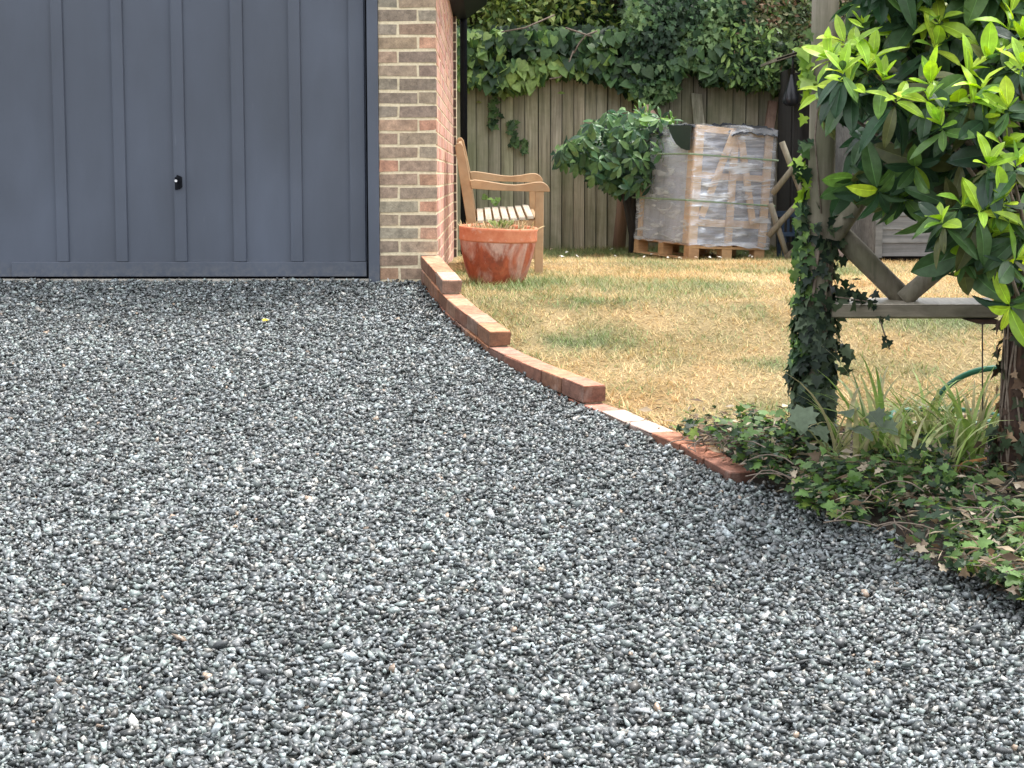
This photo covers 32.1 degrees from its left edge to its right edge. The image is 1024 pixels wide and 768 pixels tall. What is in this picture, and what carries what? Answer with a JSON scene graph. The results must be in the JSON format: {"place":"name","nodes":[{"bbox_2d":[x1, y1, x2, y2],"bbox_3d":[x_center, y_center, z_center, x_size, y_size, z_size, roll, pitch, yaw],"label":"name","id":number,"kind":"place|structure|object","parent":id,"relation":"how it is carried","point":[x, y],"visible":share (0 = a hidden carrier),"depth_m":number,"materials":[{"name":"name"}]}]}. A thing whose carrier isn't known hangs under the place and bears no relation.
{"place":"outdoors","nodes":[
{"label":"outdoors","id":0,"kind":"place"},
{"bbox_2d":[0,277,1023,767],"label":"driveway","id":1,"kind":"structure","parent":0,"point":[548,702],"depth_m":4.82,"materials":[{"name":"grey gravel"}]},
{"bbox_2d":[448,242,1003,450],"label":"lawn","id":2,"kind":"structure","parent":0,"point":[698,322],"depth_m":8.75,"materials":[{"name":"beige plant"}]},
{"bbox_2d":[0,0,486,283],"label":"garage","id":3,"kind":"structure","parent":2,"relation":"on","point":[200,140],"depth_m":10.03,"materials":[{"name":"brick"}]},
{"bbox_2d":[0,0,366,276],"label":"garage door","id":4,"kind":"structure","parent":3,"relation":"in","point":[139,138],"depth_m":10.02,"materials":[{"name":"paint"}]},
{"bbox_2d":[459,224,537,284],"bbox_3d":[-0.080,-0.763,10.471,0.465,0.351,0.465,0,7,-1],"label":"plant pot","id":5,"kind":"object","parent":2,"relation":"on","point":[489,255],"visible":0.87,"depth_m":10.30,"materials":[{"name":"ceramic"}]},
{"bbox_2d":[482,193,500,205],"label":"seedling","id":6,"kind":"object","parent":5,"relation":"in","point":[485,197],"visible":1,"depth_m":15.51,"materials":[{"name":"green plant"}]},
{"bbox_2d":[454,219,544,229],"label":"potted plant","id":7,"kind":"object","parent":5,"relation":"on","point":[501,224],"visible":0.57,"depth_m":10.42,"materials":[{"name":"green plant"}]},
{"bbox_2d":[455,138,549,273],"bbox_3d":[-0.075,-1.239,12.219,0.630,0.925,1.174,0,7,-1],"label":"garden bench","id":8,"kind":"object","parent":2,"relation":"on","point":[536,187],"visible":0.94,"depth_m":11.67,"materials":[{"name":"brown wood"}]},
{"bbox_2d":[457,0,623,102],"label":"tree","id":9,"kind":"object","parent":2,"relation":"on","point":[483,19],"visible":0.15,"depth_m":16.31,"materials":[{"name":"green plant"}]},
{"bbox_2d":[420,255,755,483],"bbox_3d":[0.120,-0.166,8.254,0.244,0.696,3.991,-2,7,-19],"label":"brick edging","id":10,"kind":"object","parent":2,"relation":"on","point":[441,281],"visible":0.76,"depth_m":8.04,"materials":[{"name":"brown brick"}]},
{"bbox_2d":[550,101,682,253],"bbox_3d":[0.882,-1.772,15.155,1.126,1.324,1.182,0,7,-1],"label":"evergreen shrub","id":11,"kind":"object","parent":2,"relation":"on","point":[612,166],"visible":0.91,"depth_m":14.77,"materials":[{"name":"green plant"}]},
{"bbox_2d":[613,104,659,249],"bbox_3d":[1.139,-1.836,15.915,0.169,1.305,0.553,-6,9,-43],"label":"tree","id":12,"kind":"object","parent":2,"relation":"on","point":[620,231],"visible":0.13,"depth_m":16.06,"materials":[{"name":"plant"}]},
{"bbox_2d":[486,0,811,93],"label":"tree","id":13,"kind":"object","parent":2,"relation":"on","point":[613,16],"visible":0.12,"depth_m":16.67,"materials":[{"name":"green plant"}]},
{"bbox_2d":[550,248,752,258],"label":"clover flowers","id":14,"kind":"object","parent":2,"relation":"on","point":[658,254],"visible":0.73,"depth_m":14.29,"materials":[{"name":"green plant"}]},
{"bbox_2d":[457,53,891,249],"bbox_3d":[-0.457,-2.023,16.222,7.857,2.019,0.157,0,7,-1],"label":"fence","id":15,"kind":"object","parent":2,"relation":"on","point":[577,211],"visible":0.03,"depth_m":16.14,"materials":[{"name":"brown wood"}]},
{"bbox_2d":[486,93,504,130],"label":"ivy sprig","id":16,"kind":"object","parent":15,"relation":"attached to","point":[492,125],"visible":0.97,"depth_m":16.06,"materials":[{"name":"green plant"}]},
{"bbox_2d":[505,120,520,148],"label":"ivy sprig","id":17,"kind":"object","parent":15,"relation":"attached to","point":[511,125],"visible":1,"depth_m":16.08,"materials":[{"name":"green plant"}]},
{"bbox_2d":[515,138,528,155],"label":"ivy sprig","id":18,"kind":"object","parent":15,"relation":"attached to","point":[524,146],"visible":1,"depth_m":16.10,"materials":[{"name":"green plant"}]},
{"bbox_2d":[457,14,646,105],"bbox_3d":[0.272,-2.888,16.000,1.892,0.820,0.618,0,7,-1],"label":"ivy","id":19,"kind":"object","parent":15,"relation":"attached to","point":[589,53],"visible":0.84,"depth_m":15.79,"materials":[{"name":"green plant"}]},
{"bbox_2d":[618,0,755,108],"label":"ivy","id":20,"kind":"object","parent":15,"relation":"attached to","point":[680,39],"visible":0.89,"depth_m":15.71,"materials":[{"name":"green plant"}]},
{"bbox_2d":[691,93,704,124],"bbox_3d":[1.723,-1.921,16.031,0.099,1.398,0.316,-4,8,-28],"label":"timber board","id":21,"kind":"object","parent":15,"relation":"attached to","point":[697,108],"visible":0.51,"depth_m":16.04,"materials":[{"name":"grey wood"}]},
{"bbox_2d":[709,0,850,99],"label":"climbing shrub","id":22,"kind":"object","parent":15,"relation":"attached to","point":[766,77],"visible":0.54,"depth_m":15.74,"materials":[{"name":"green plant"}]},
{"bbox_2d":[633,238,764,259],"bbox_3d":[1.544,-1.122,14.818,0.679,0.173,1.102,-2,7,-19],"label":"pallet","id":23,"kind":"object","parent":2,"relation":"on","point":[691,250],"visible":0.85,"depth_m":14.42,"materials":[{"name":"brown wood"}]},
{"bbox_2d":[632,123,779,249],"bbox_3d":[1.583,-1.645,14.720,0.828,1.035,1.165,-2,7,-20],"label":"wrapped load","id":24,"kind":"object","parent":23,"relation":"on","point":[712,183],"visible":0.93,"depth_m":14.30,"materials":[{"name":"grey plastic"}]},
{"bbox_2d":[747,100,777,250],"bbox_3d":[2.224,-1.861,15.827,0.101,1.330,0.703,3,7,25],"label":"timber post","id":25,"kind":"object","parent":2,"relation":"on","point":[771,113],"visible":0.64,"depth_m":15.96,"materials":[{"name":"brown wood"}]},
{"bbox_2d":[761,52,809,251],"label":"log store","id":26,"kind":"structure","parent":2,"relation":"on","point":[791,132],"depth_m":15.44,"materials":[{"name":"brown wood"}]},
{"bbox_2d":[782,50,799,105],"bbox_3d":[2.348,-2.566,14.933,0.149,0.464,0.103,0,7,-1],"label":"plastic bag","id":27,"kind":"object","parent":26,"relation":"hanging from","point":[791,97],"visible":0.99,"depth_m":14.91,"materials":[{"name":"black plastic"}]},
{"bbox_2d":[775,211,796,257],"bbox_3d":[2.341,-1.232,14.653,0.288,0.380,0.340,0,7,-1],"label":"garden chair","id":28,"kind":"object","parent":2,"relation":"on","point":[787,234],"visible":0.24,"depth_m":14.77,"materials":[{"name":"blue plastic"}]},
{"bbox_2d":[751,0,851,51],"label":"tree","id":29,"kind":"object","parent":2,"relation":"on","point":[789,17],"visible":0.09,"depth_m":16.83,"materials":[{"name":"green plant"}]},
{"bbox_2d":[766,141,853,258],"bbox_3d":[2.329,-1.500,13.826,0.709,1.077,0.090,0,7,-1],"label":"trellis","id":30,"kind":"object","parent":2,"relation":"on","point":[775,228],"visible":0.28,"depth_m":13.82,"materials":[{"name":"brown wood"}]},
{"bbox_2d":[835,16,933,261],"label":"garden shed","id":31,"kind":"structure","parent":2,"relation":"on","point":[879,241],"depth_m":13.30,"materials":[{"name":"grey wood"}]},
{"bbox_2d":[683,424,1023,617],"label":"flower bed","id":32,"kind":"object","parent":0,"point":[876,517],"visible":0.04,"depth_m":5.92,"materials":[{"name":"soil"}]},
{"bbox_2d":[639,398,1023,585],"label":"leaf litter","id":33,"kind":"object","parent":32,"relation":"on","point":[1009,556],"visible":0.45,"depth_m":5.97,"materials":[{"name":"plant"}]},
{"bbox_2d":[774,368,900,459],"bbox_3d":[1.206,0.134,6.394,0.388,0.395,0.412,6,9,43],"label":"strap leaved plant","id":34,"kind":"object","parent":32,"relation":"on","point":[832,428],"visible":0.67,"depth_m":6.42,"materials":[{"name":"green plant"}]},
{"bbox_2d":[786,404,897,458],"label":"broad leaved plant","id":35,"kind":"object","parent":32,"relation":"on","point":[801,419],"visible":0.94,"depth_m":6.28,"materials":[{"name":"green plant"}]},
{"bbox_2d":[666,417,1023,574],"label":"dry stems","id":36,"kind":"object","parent":32,"relation":"on","point":[710,439],"visible":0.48,"depth_m":5.83,"materials":[{"name":"brown plant"}]},
{"bbox_2d":[669,402,1023,601],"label":"ground ivy","id":37,"kind":"object","parent":32,"relation":"on","point":[823,494],"visible":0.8,"depth_m":5.93,"materials":[{"name":"green plant"}]},
{"bbox_2d":[810,350,974,465],"bbox_3d":[1.350,0.090,6.467,0.588,0.459,0.480,5,8,36],"label":"strap leaved plant","id":38,"kind":"object","parent":32,"relation":"on","point":[880,404],"visible":0.58,"depth_m":6.46,"materials":[{"name":"green plant"}]},
{"bbox_2d":[856,413,958,486],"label":"strap leaved plant","id":39,"kind":"object","parent":32,"relation":"on","point":[901,443],"visible":0.56,"depth_m":6.21,"materials":[{"name":"green plant"}]},
{"bbox_2d":[798,0,1023,346],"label":"laurel","id":40,"kind":"object","parent":32,"relation":"on","point":[931,92],"visible":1,"depth_m":5.60,"materials":[{"name":"green plant"}]},
{"bbox_2d":[807,0,1023,478],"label":"pole trellis","id":41,"kind":"object","parent":32,"relation":"on","point":[902,300],"visible":0.44,"depth_m":6.53,"materials":[{"name":"brown weathered wood"}]},
{"bbox_2d":[782,29,893,451],"bbox_3d":[1.205,-0.511,6.595,0.394,1.582,0.268,0,7,-1],"label":"ivy vine","id":42,"kind":"object","parent":41,"relation":"attached to","point":[808,325],"visible":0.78,"depth_m":6.57,"materials":[{"name":"green plant"}]},
{"bbox_2d":[981,322,984,409],"bbox_3d":[1.719,-0.023,6.509,0.025,0.423,0.017,3,7,22],"label":"metal rod","id":43,"kind":"object","parent":41,"relation":"hanging from","point":[982,323],"visible":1,"depth_m":6.50,"materials":[{"name":"black metal"}]},
{"bbox_2d":[985,314,1023,478],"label":"dead ivy","id":44,"kind":"object","parent":41,"relation":"attached to","point":[1017,447],"visible":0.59,"depth_m":6.28,"materials":[{"name":"brown plant"}]},
{"bbox_2d":[856,350,1000,442],"bbox_3d":[1.575,0.077,6.637,0.599,0.416,0.383,0,7,-1],"label":"strap leaved plant","id":45,"kind":"object","parent":32,"relation":"on","point":[926,414],"visible":0.36,"depth_m":6.64,"materials":[{"name":"green plant"}]},
{"bbox_2d":[891,389,976,445],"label":"strap leaved plant","id":46,"kind":"object","parent":32,"relation":"on","point":[928,425],"visible":0.27,"depth_m":6.59,"materials":[{"name":"green plant"}]},
{"bbox_2d":[867,413,1007,471],"bbox_3d":[1.509,0.232,6.219,0.406,0.282,0.366,6,9,42],"label":"strap leaved plant","id":47,"kind":"object","parent":32,"relation":"on","point":[944,446],"visible":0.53,"depth_m":6.23,"materials":[{"name":"green plant"}]},
{"bbox_2d":[877,366,999,465],"bbox_3d":[1.610,0.115,6.484,0.558,0.408,0.561,-6,9,-44],"label":"strap leaved plant","id":48,"kind":"object","parent":32,"relation":"on","point":[980,414],"visible":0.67,"depth_m":6.47,"materials":[{"name":"green plant"}]},
{"bbox_2d":[889,365,998,426],"bbox_3d":[1.833,0.062,7.162,0.485,0.313,0.673,-3,7,-26],"label":"garden hose","id":49,"kind":"object","parent":32,"relation":"on","point":[966,374],"visible":0.16,"depth_m":6.99,"materials":[{"name":"green rubber"}]},
{"bbox_2d":[956,457,986,478],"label":"dead leaf","id":50,"kind":"object","parent":32,"relation":"on","point":[977,460],"visible":0.31,"depth_m":6.31,"materials":[{"name":"brown plant"}]}
]}

